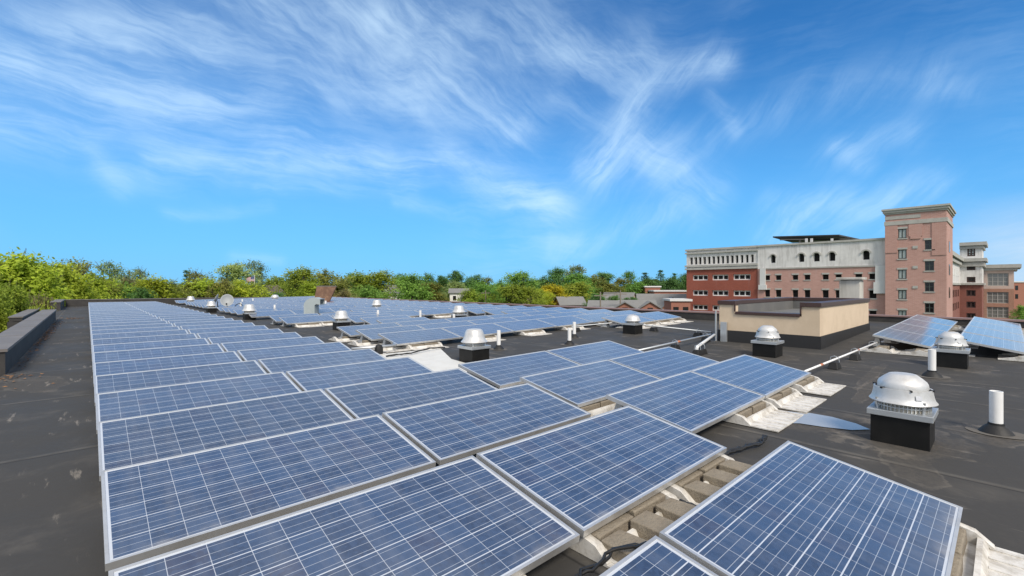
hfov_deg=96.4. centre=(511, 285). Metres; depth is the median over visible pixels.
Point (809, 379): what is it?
concrete block
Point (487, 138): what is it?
sky
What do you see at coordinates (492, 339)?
ballast tray
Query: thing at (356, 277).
tree
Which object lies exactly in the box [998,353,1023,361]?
ballast tray
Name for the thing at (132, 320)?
solar module
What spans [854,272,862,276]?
window
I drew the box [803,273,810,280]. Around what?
window
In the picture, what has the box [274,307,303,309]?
solar module
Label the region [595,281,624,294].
tree
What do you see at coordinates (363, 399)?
solar module
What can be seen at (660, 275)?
tree
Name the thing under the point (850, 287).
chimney
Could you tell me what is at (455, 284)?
tree
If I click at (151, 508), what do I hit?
solar module
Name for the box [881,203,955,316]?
brick tower
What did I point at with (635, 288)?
tree
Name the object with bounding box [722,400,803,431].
ballast tray
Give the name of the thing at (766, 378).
solar module
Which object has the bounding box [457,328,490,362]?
roof fan
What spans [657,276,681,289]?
tree
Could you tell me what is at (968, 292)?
window
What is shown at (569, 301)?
house
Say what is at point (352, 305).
solar module
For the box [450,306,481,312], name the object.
solar module
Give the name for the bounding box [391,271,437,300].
tree
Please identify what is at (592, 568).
cable
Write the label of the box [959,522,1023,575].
ballast tray
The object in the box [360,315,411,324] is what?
solar module
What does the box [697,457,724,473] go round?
concrete block
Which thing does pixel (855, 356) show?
pipe support
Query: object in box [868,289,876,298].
window
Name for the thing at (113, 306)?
solar module
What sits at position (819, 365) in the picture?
conduit run
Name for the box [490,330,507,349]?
vent pipe
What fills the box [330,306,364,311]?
solar module
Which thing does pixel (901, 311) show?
window
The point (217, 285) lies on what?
tree
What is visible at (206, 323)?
solar module
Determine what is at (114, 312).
solar module
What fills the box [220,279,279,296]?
tree
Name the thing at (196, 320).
solar module
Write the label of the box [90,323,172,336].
solar module
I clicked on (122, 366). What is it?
solar module
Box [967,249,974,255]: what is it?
window
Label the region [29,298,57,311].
tree
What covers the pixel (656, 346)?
conduit run
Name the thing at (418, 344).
concrete block
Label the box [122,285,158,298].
tree
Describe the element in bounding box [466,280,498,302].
tree
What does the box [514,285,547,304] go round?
tree
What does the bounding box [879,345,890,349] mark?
concrete block
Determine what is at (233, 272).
tree
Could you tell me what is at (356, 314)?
solar module
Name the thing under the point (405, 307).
solar module
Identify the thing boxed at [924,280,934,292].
window
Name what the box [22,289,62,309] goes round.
tree
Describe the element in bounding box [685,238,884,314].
brick building
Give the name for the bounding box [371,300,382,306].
roof fan
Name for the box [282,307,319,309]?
solar module
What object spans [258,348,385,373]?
solar module
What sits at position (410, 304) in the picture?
solar module
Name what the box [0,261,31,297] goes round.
tree
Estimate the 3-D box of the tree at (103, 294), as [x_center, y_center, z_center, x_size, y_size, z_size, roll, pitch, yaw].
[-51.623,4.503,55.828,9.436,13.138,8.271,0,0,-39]
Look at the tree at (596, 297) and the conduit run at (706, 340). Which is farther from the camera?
the tree at (596, 297)
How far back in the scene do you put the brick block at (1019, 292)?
160.00 m
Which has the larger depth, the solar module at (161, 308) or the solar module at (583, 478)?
the solar module at (161, 308)
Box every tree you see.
[0,247,80,306]
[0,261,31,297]
[0,276,35,313]
[0,295,16,332]
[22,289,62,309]
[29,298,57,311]
[34,257,101,298]
[61,256,108,282]
[78,269,130,298]
[88,276,126,298]
[91,259,130,293]
[116,281,136,298]
[118,276,142,291]
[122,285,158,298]
[124,273,189,297]
[125,265,149,282]
[158,280,201,297]
[175,282,206,297]
[178,276,228,297]
[181,270,189,283]
[184,267,216,283]
[201,279,235,297]
[213,260,262,295]
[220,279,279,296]
[242,259,270,293]
[259,274,294,295]
[265,291,288,296]
[266,265,325,296]
[290,279,321,296]
[310,268,354,296]
[333,287,351,296]
[337,289,361,297]
[344,269,368,295]
[347,284,392,298]
[355,268,401,298]
[382,273,418,297]
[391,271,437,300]
[417,281,456,300]
[420,272,436,297]
[435,275,448,296]
[443,280,470,299]
[444,270,468,294]
[454,287,488,301]
[461,274,488,299]
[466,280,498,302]
[478,275,493,284]
[483,283,529,303]
[486,279,509,302]
[493,270,540,298]
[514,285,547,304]
[526,275,555,291]
[531,287,557,304]
[537,283,573,304]
[544,265,568,296]
[556,271,602,306]
[556,280,594,302]
[557,264,586,289]
[582,292,605,306]
[587,274,609,297]
[594,271,615,288]
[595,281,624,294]
[606,295,619,299]
[614,277,637,291]
[618,270,639,285]
[618,280,649,293]
[641,272,650,280]
[641,277,667,288]
[655,270,666,281]
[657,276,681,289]
[675,273,686,292]
[1009,304,1023,319]
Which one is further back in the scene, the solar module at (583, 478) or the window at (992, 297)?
the window at (992, 297)
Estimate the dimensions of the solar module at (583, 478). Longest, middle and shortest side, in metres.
1.956 x 1.038 x 0.355 m
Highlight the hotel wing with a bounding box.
[953,241,987,317]
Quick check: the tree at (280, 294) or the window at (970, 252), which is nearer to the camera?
the tree at (280, 294)
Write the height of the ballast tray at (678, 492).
0.114 m
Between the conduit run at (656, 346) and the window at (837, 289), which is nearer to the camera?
the conduit run at (656, 346)
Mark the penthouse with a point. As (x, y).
(810, 323)
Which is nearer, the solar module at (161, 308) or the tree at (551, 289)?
the solar module at (161, 308)
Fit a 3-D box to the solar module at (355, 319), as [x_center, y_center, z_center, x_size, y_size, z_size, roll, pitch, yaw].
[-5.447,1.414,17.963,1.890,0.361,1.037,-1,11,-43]
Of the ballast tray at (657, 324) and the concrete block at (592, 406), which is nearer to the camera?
the concrete block at (592, 406)
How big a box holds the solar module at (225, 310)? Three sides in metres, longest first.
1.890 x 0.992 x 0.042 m
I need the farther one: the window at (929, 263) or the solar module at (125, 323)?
the window at (929, 263)
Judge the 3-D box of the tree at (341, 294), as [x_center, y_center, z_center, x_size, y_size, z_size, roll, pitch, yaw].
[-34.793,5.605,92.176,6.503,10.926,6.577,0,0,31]
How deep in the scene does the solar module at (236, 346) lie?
10.02 m
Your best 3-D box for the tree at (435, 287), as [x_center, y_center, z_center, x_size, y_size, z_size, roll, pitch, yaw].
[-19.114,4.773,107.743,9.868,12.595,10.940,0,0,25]
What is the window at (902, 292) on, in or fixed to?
in the brick tower
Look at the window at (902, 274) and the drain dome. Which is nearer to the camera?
the drain dome
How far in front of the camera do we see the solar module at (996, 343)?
9.43 m
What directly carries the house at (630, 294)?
on the ground
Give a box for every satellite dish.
[214,294,218,310]
[220,294,233,306]
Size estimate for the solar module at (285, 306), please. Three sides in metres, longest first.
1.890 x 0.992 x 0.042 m
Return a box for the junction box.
[715,311,726,341]
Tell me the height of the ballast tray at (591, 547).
0.114 m
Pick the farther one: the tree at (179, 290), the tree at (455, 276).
the tree at (455, 276)
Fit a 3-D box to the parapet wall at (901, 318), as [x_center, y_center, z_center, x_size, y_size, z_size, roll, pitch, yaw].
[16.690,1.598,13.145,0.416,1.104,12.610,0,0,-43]
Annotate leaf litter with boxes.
[0,317,81,388]
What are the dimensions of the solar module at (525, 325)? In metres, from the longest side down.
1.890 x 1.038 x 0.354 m
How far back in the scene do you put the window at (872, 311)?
73.99 m
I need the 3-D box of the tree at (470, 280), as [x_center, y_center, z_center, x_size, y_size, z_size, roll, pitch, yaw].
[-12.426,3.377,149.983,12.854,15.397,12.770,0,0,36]
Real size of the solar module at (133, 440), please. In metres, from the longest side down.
1.956 x 1.037 x 0.356 m
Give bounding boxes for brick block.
[641,286,660,293]
[648,290,686,293]
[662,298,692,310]
[1014,281,1023,317]
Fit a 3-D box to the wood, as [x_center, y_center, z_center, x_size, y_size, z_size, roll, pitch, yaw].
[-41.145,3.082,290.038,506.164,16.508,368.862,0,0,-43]
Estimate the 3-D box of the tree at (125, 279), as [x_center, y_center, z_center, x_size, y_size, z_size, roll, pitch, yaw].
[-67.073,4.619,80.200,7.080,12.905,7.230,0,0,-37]
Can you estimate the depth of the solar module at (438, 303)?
28.12 m
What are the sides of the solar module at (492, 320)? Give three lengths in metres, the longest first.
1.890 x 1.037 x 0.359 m
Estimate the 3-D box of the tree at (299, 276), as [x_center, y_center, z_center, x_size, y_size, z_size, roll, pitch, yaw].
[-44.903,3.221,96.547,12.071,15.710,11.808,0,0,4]
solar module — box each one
[88,303,123,306]
[89,305,121,305]
[89,305,130,306]
[89,306,132,307]
[89,307,134,308]
[89,308,136,309]
[89,309,138,310]
[89,310,141,311]
[89,311,143,313]
[89,312,146,314]
[89,313,149,321]
[89,315,153,320]
[90,317,157,320]
[90,318,161,323]
[90,321,166,326]
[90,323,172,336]
[90,326,179,334]
[91,329,188,338]
[91,333,197,353]
[92,338,209,352]
[92,343,224,368]
[93,351,242,386]
[94,360,266,399]
[95,372,300,433]
[97,389,353,480]
[101,414,435,571]
[108,455,579,575]
[131,304,165,305]
[132,304,170,306]
[134,305,173,307]
[136,306,177,308]
[138,307,180,309]
[140,308,180,309]
[142,308,188,311]
[145,309,193,312]
[148,311,198,314]
[151,312,203,316]
[154,313,210,317]
[158,314,216,320]
[163,316,224,322]
[168,318,232,325]
[173,320,243,328]
[177,300,204,303]
[180,322,255,332]
[187,325,267,336]
[196,328,283,342]
[204,304,239,307]
[207,332,301,350]
[217,306,243,311]
[220,336,323,358]
[222,306,259,312]
[227,307,266,313]
[233,308,276,314]
[237,342,351,367]
[249,310,294,317]
[255,304,288,306]
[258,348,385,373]
[260,305,295,306]
[267,306,303,307]
[269,313,318,323]
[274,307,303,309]
[279,315,335,325]
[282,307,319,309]
[286,357,433,390]
[290,308,335,313]
[319,305,346,307]
[320,311,364,317]
[324,368,496,418]
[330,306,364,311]
[332,312,376,319]
[336,303,365,304]
[336,322,400,337]
[339,307,375,311]
[345,304,371,306]
[349,313,393,324]
[350,308,388,311]
[354,304,387,306]
[356,325,423,341]
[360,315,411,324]
[363,309,402,312]
[376,306,408,307]
[376,310,424,316]
[376,317,429,322]
[378,328,460,345]
[382,383,590,464]
[385,303,413,305]
[388,306,422,308]
[395,318,451,325]
[396,303,424,305]
[401,307,436,310]
[407,304,437,306]
[414,302,440,303]
[415,308,453,316]
[418,321,474,328]
[420,305,451,307]
[424,302,450,303]
[434,305,465,307]
[438,303,464,304]
[442,323,513,339]
[444,315,491,321]
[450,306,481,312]
[452,303,478,305]
[458,351,579,387]
[463,304,491,306]
[464,307,498,315]
[467,317,518,323]
[476,405,726,537]
[480,305,508,307]
[482,308,517,314]
[487,313,527,317]
[494,319,556,333]
[496,305,525,308]
[501,309,536,313]
[511,314,553,319]
[515,306,544,309]
[520,360,659,406]
[522,310,561,314]
[534,307,564,310]
[537,316,592,328]
[546,340,643,364]
[547,311,584,316]
[555,308,586,312]
[572,313,612,324]
[578,309,613,313]
[599,535,717,575]
[600,314,655,326]
[604,310,638,315]
[606,371,764,433]
[608,347,718,378]
[633,311,680,320]
[659,441,962,575]
[691,354,810,398]
[873,328,935,347]
[883,323,946,341]
[900,318,952,331]
[911,315,957,326]
[961,332,1023,356]
[963,325,1023,346]
[968,320,1023,334]
[972,316,1021,328]
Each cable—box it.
[386,347,444,356]
[575,541,646,575]
[679,499,696,505]
[724,434,767,454]
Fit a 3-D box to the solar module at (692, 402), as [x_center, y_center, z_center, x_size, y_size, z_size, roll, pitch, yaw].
[2.054,1.456,5.408,1.956,0.362,1.036,-1,11,-43]
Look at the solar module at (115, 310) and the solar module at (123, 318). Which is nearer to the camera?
the solar module at (123, 318)
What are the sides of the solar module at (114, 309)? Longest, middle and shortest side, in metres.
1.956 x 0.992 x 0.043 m
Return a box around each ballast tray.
[292,323,321,327]
[320,322,332,325]
[328,336,368,341]
[348,340,392,346]
[372,346,409,352]
[403,341,447,350]
[429,314,450,317]
[462,335,504,341]
[513,329,550,335]
[555,326,589,330]
[569,489,678,568]
[587,403,615,416]
[593,323,621,325]
[645,322,666,326]
[656,320,679,324]
[665,454,734,504]
[670,318,693,322]
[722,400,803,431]
[764,387,826,412]
[789,375,845,395]
[860,344,911,354]
[900,347,927,356]
[951,326,964,330]
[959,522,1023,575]
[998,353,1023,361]
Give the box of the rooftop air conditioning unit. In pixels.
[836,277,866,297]
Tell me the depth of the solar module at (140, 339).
10.83 m
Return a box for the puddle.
[787,411,867,429]
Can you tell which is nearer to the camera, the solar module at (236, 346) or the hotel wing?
the solar module at (236, 346)
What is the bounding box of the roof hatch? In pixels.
[315,286,336,301]
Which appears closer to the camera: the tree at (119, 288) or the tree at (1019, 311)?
the tree at (119, 288)
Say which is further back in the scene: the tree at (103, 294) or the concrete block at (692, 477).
the tree at (103, 294)
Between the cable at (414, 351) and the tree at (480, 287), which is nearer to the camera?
the cable at (414, 351)
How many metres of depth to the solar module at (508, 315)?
17.80 m
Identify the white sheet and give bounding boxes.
[382,348,466,371]
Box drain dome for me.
[375,344,385,354]
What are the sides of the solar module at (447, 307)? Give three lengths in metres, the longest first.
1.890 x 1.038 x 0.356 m
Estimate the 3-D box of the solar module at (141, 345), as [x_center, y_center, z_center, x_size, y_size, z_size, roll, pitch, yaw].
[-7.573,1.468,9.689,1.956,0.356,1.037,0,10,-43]
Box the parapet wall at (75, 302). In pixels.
[65,297,267,306]
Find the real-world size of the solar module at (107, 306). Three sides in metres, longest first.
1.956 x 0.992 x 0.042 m
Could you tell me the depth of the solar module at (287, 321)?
17.65 m
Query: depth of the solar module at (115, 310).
22.56 m
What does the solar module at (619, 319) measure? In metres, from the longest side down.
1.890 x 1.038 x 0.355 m
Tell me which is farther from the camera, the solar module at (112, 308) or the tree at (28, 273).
the tree at (28, 273)
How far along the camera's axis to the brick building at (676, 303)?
88.05 m
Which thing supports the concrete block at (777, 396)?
in the ballast tray at (796, 400)
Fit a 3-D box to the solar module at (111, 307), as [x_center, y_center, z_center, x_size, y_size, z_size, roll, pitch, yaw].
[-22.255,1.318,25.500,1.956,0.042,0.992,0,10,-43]
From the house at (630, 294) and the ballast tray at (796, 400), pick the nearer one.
the ballast tray at (796, 400)
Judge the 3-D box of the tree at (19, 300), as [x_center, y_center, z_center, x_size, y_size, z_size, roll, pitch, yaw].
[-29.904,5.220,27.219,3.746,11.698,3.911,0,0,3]
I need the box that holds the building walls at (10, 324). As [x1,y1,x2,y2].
[7,321,18,328]
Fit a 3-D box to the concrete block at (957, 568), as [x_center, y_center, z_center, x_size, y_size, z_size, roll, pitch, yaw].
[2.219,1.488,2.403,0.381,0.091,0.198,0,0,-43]
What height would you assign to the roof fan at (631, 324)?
0.616 m
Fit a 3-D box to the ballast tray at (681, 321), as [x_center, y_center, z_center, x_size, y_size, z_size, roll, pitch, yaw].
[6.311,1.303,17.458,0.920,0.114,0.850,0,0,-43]
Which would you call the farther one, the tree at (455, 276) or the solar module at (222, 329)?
the tree at (455, 276)
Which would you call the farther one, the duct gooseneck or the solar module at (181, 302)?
the solar module at (181, 302)
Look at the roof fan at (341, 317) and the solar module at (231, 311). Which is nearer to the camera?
the roof fan at (341, 317)
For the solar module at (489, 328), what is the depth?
13.21 m
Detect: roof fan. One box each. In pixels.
[186,296,194,305]
[206,301,216,312]
[242,304,256,319]
[332,310,350,330]
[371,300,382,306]
[450,305,466,317]
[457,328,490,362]
[622,315,643,334]
[751,325,783,357]
[867,372,938,451]
[931,332,970,368]
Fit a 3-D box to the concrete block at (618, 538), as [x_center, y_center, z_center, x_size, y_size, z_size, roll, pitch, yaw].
[0.707,1.489,2.546,0.202,0.090,0.389,0,0,-43]
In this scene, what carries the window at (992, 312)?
in the brick office
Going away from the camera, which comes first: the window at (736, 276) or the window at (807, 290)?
the window at (807, 290)
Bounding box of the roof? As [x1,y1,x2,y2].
[0,304,1023,575]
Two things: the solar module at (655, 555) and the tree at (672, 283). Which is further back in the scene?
the tree at (672, 283)
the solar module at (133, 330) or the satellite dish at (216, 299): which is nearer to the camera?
the solar module at (133, 330)
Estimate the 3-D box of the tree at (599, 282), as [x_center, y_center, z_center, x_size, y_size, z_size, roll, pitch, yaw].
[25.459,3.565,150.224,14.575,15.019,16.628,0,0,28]
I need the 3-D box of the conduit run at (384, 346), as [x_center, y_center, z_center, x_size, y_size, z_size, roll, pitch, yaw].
[-3.108,1.379,10.419,1.132,0.066,0.320,0,0,-43]
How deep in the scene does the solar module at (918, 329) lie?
11.79 m
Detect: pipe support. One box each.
[649,325,657,331]
[670,340,680,349]
[692,345,702,355]
[693,329,702,336]
[698,343,707,354]
[828,356,841,369]
[849,348,860,360]
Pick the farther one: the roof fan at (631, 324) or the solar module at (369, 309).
the solar module at (369, 309)
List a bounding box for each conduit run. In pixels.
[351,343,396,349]
[571,322,711,332]
[638,334,710,350]
[695,334,714,349]
[804,341,878,371]
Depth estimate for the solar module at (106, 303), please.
32.12 m
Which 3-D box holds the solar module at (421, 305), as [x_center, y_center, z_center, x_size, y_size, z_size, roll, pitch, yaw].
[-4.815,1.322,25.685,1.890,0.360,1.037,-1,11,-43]
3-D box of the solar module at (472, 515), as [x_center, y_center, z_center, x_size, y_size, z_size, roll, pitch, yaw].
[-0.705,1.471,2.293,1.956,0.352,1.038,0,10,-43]
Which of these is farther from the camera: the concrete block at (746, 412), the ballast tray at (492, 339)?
the ballast tray at (492, 339)
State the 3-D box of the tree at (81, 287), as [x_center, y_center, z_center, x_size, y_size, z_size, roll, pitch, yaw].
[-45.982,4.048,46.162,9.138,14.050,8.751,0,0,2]
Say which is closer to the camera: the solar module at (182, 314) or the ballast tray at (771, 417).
the ballast tray at (771, 417)
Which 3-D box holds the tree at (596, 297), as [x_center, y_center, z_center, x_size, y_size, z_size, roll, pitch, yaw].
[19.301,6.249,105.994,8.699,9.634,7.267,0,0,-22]
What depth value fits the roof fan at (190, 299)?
36.00 m
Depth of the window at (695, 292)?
95.02 m
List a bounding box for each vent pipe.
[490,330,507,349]
[560,328,578,344]
[571,322,581,337]
[916,349,950,378]
[965,390,1023,439]
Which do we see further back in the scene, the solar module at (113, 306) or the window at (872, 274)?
the window at (872, 274)
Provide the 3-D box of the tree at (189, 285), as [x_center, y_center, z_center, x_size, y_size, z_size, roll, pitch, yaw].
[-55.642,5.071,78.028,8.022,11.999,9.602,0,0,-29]
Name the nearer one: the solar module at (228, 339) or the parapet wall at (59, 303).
the solar module at (228, 339)
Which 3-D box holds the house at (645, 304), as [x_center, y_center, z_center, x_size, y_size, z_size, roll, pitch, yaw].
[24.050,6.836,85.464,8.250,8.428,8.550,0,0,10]
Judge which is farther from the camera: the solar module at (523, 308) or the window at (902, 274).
the window at (902, 274)
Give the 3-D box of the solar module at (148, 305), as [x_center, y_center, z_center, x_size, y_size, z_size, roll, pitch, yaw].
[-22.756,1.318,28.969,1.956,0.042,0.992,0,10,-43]
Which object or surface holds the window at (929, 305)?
in the brick tower
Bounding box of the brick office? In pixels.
[984,264,1021,318]
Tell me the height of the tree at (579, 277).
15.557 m
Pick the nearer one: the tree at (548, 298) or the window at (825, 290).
the window at (825, 290)
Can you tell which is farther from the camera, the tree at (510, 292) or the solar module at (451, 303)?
the tree at (510, 292)
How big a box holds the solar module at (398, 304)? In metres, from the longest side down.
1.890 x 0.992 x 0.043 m
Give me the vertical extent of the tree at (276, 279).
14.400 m
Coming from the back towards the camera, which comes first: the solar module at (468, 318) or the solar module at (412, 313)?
the solar module at (412, 313)
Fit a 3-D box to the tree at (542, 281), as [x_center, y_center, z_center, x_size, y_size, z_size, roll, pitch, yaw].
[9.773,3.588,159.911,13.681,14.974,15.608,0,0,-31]
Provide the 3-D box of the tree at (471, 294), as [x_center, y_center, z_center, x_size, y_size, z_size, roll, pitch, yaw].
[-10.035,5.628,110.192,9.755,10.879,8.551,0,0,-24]
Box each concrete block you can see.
[362,340,377,342]
[410,343,423,346]
[423,342,437,344]
[579,402,599,410]
[590,513,633,541]
[599,399,614,407]
[601,530,647,561]
[625,493,664,516]
[630,510,674,539]
[655,498,695,520]
[675,470,702,487]
[683,480,720,502]
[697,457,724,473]
[703,468,738,487]
[719,459,752,474]
[738,407,751,417]
[750,401,765,413]
[769,393,781,400]
[778,387,791,397]
[796,380,806,385]
[803,376,813,383]
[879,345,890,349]
[950,553,962,575]
[955,527,966,555]
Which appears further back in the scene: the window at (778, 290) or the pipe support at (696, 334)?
the window at (778, 290)
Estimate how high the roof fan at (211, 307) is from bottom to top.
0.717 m
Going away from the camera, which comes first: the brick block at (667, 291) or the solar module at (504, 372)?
the solar module at (504, 372)
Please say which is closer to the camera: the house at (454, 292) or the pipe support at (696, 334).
the pipe support at (696, 334)
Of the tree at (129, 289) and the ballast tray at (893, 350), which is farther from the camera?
the tree at (129, 289)
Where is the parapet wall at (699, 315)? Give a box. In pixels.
[341,297,718,320]
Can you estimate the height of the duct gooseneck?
0.950 m
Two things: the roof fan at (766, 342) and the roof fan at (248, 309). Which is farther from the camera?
the roof fan at (248, 309)
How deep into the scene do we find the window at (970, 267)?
123.76 m
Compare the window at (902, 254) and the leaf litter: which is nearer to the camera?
the leaf litter
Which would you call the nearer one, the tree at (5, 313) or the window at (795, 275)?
the tree at (5, 313)
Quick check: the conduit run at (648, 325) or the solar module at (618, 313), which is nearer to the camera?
the conduit run at (648, 325)
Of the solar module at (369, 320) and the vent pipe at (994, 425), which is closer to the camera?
the vent pipe at (994, 425)
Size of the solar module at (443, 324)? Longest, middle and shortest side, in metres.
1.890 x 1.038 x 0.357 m
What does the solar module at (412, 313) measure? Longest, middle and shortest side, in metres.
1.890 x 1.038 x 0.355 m
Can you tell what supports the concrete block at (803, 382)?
in the ballast tray at (818, 386)
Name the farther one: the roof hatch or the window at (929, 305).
the window at (929, 305)
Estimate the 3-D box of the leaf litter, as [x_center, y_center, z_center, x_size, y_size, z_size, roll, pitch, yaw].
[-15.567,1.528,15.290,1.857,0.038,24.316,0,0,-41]
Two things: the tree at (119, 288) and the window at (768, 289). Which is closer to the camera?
the tree at (119, 288)
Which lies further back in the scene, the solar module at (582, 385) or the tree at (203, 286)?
the tree at (203, 286)
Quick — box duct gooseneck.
[304,297,324,314]
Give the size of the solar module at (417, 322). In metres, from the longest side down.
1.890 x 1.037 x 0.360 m
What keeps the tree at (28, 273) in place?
on the ground
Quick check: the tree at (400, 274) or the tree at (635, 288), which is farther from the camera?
the tree at (635, 288)
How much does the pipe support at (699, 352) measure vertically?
0.232 m
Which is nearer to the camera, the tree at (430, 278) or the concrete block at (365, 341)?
the concrete block at (365, 341)
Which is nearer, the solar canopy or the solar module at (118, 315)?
the solar module at (118, 315)
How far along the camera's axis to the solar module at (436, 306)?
24.93 m
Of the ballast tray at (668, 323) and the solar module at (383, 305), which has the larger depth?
the solar module at (383, 305)
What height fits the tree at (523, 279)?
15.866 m
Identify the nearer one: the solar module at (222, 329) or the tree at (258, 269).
the solar module at (222, 329)
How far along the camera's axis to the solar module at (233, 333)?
12.20 m
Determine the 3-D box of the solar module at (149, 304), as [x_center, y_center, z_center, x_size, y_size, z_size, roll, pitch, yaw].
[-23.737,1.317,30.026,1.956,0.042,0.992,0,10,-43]
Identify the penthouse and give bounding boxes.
[718,297,869,349]
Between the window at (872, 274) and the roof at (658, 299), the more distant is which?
the roof at (658, 299)
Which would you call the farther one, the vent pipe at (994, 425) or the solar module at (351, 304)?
the solar module at (351, 304)
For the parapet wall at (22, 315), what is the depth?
21.62 m
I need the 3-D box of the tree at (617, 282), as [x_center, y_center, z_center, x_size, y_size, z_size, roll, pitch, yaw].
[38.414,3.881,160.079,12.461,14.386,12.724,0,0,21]
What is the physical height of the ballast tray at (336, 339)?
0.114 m
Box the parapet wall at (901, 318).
[869,314,1023,327]
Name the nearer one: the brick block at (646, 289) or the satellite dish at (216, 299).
the satellite dish at (216, 299)
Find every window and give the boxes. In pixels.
[693,275,707,279]
[693,290,707,295]
[693,305,707,309]
[713,274,727,279]
[713,290,727,295]
[713,305,718,310]
[734,274,750,279]
[734,290,750,295]
[764,288,770,297]
[766,274,770,280]
[769,254,776,262]
[775,274,781,280]
[775,288,781,297]
[792,273,798,280]
[792,288,798,296]
[797,252,805,261]
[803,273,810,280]
[804,288,810,296]
[812,251,820,261]
[822,273,828,280]
[822,288,828,297]
[827,251,836,260]
[834,288,838,297]
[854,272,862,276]
[861,249,870,259]
[868,272,874,279]
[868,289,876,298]
[869,309,876,313]
[897,227,907,238]
[897,247,907,259]
[897,268,907,279]
[897,288,907,299]
[897,308,907,314]
[924,238,933,250]
[924,259,934,271]
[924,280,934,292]
[924,301,934,313]
[966,290,975,295]
[966,302,975,307]
[966,313,975,317]
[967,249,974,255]
[967,266,974,269]
[967,277,974,282]
[987,273,1008,285]
[987,292,1008,302]
[987,307,1008,317]
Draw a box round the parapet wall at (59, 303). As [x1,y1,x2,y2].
[50,299,64,309]
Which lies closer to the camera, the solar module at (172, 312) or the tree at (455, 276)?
the solar module at (172, 312)
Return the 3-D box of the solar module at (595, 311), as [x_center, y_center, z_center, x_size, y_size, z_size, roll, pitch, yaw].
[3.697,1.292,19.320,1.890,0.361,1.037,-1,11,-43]
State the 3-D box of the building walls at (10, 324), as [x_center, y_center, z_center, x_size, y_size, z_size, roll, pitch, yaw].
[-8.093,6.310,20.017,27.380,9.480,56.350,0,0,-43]
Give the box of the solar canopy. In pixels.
[773,235,857,242]
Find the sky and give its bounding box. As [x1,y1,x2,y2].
[0,0,1023,285]
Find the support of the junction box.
attached to the penthouse
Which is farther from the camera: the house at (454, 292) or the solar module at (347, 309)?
the house at (454, 292)
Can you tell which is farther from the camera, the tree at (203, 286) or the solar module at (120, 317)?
the tree at (203, 286)
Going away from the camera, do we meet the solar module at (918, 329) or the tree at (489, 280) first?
the solar module at (918, 329)
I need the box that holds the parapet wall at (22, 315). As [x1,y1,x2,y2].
[8,308,39,321]
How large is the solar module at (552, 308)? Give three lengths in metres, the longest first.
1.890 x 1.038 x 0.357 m
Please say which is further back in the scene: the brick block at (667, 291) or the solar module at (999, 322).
the brick block at (667, 291)
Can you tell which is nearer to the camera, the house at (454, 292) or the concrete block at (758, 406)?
the concrete block at (758, 406)
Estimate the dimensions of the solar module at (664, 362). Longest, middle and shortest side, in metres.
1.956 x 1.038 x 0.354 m
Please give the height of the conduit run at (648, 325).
0.077 m
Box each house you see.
[260,285,284,293]
[381,285,400,298]
[448,288,469,301]
[554,297,585,306]
[587,300,638,308]
[603,292,635,299]
[635,300,663,309]
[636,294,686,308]
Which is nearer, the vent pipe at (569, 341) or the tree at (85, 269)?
the vent pipe at (569, 341)
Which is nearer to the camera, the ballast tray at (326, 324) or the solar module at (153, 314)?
the ballast tray at (326, 324)
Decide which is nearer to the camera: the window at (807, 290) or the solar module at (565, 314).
the solar module at (565, 314)
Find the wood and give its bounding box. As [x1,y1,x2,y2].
[87,277,683,301]
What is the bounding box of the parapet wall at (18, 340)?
[0,309,56,374]
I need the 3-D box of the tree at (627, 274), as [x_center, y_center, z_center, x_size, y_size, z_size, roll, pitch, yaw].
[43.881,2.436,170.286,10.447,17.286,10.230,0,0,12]
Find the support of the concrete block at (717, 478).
in the ballast tray at (678, 492)
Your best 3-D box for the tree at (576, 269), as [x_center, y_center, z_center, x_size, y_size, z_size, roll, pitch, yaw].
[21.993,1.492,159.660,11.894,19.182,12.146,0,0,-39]
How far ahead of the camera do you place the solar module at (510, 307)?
23.33 m
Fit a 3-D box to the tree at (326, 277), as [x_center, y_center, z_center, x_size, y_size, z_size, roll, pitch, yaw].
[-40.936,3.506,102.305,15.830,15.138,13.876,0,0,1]
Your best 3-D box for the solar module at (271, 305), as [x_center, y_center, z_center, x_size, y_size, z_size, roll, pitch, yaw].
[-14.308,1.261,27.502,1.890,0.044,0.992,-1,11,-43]

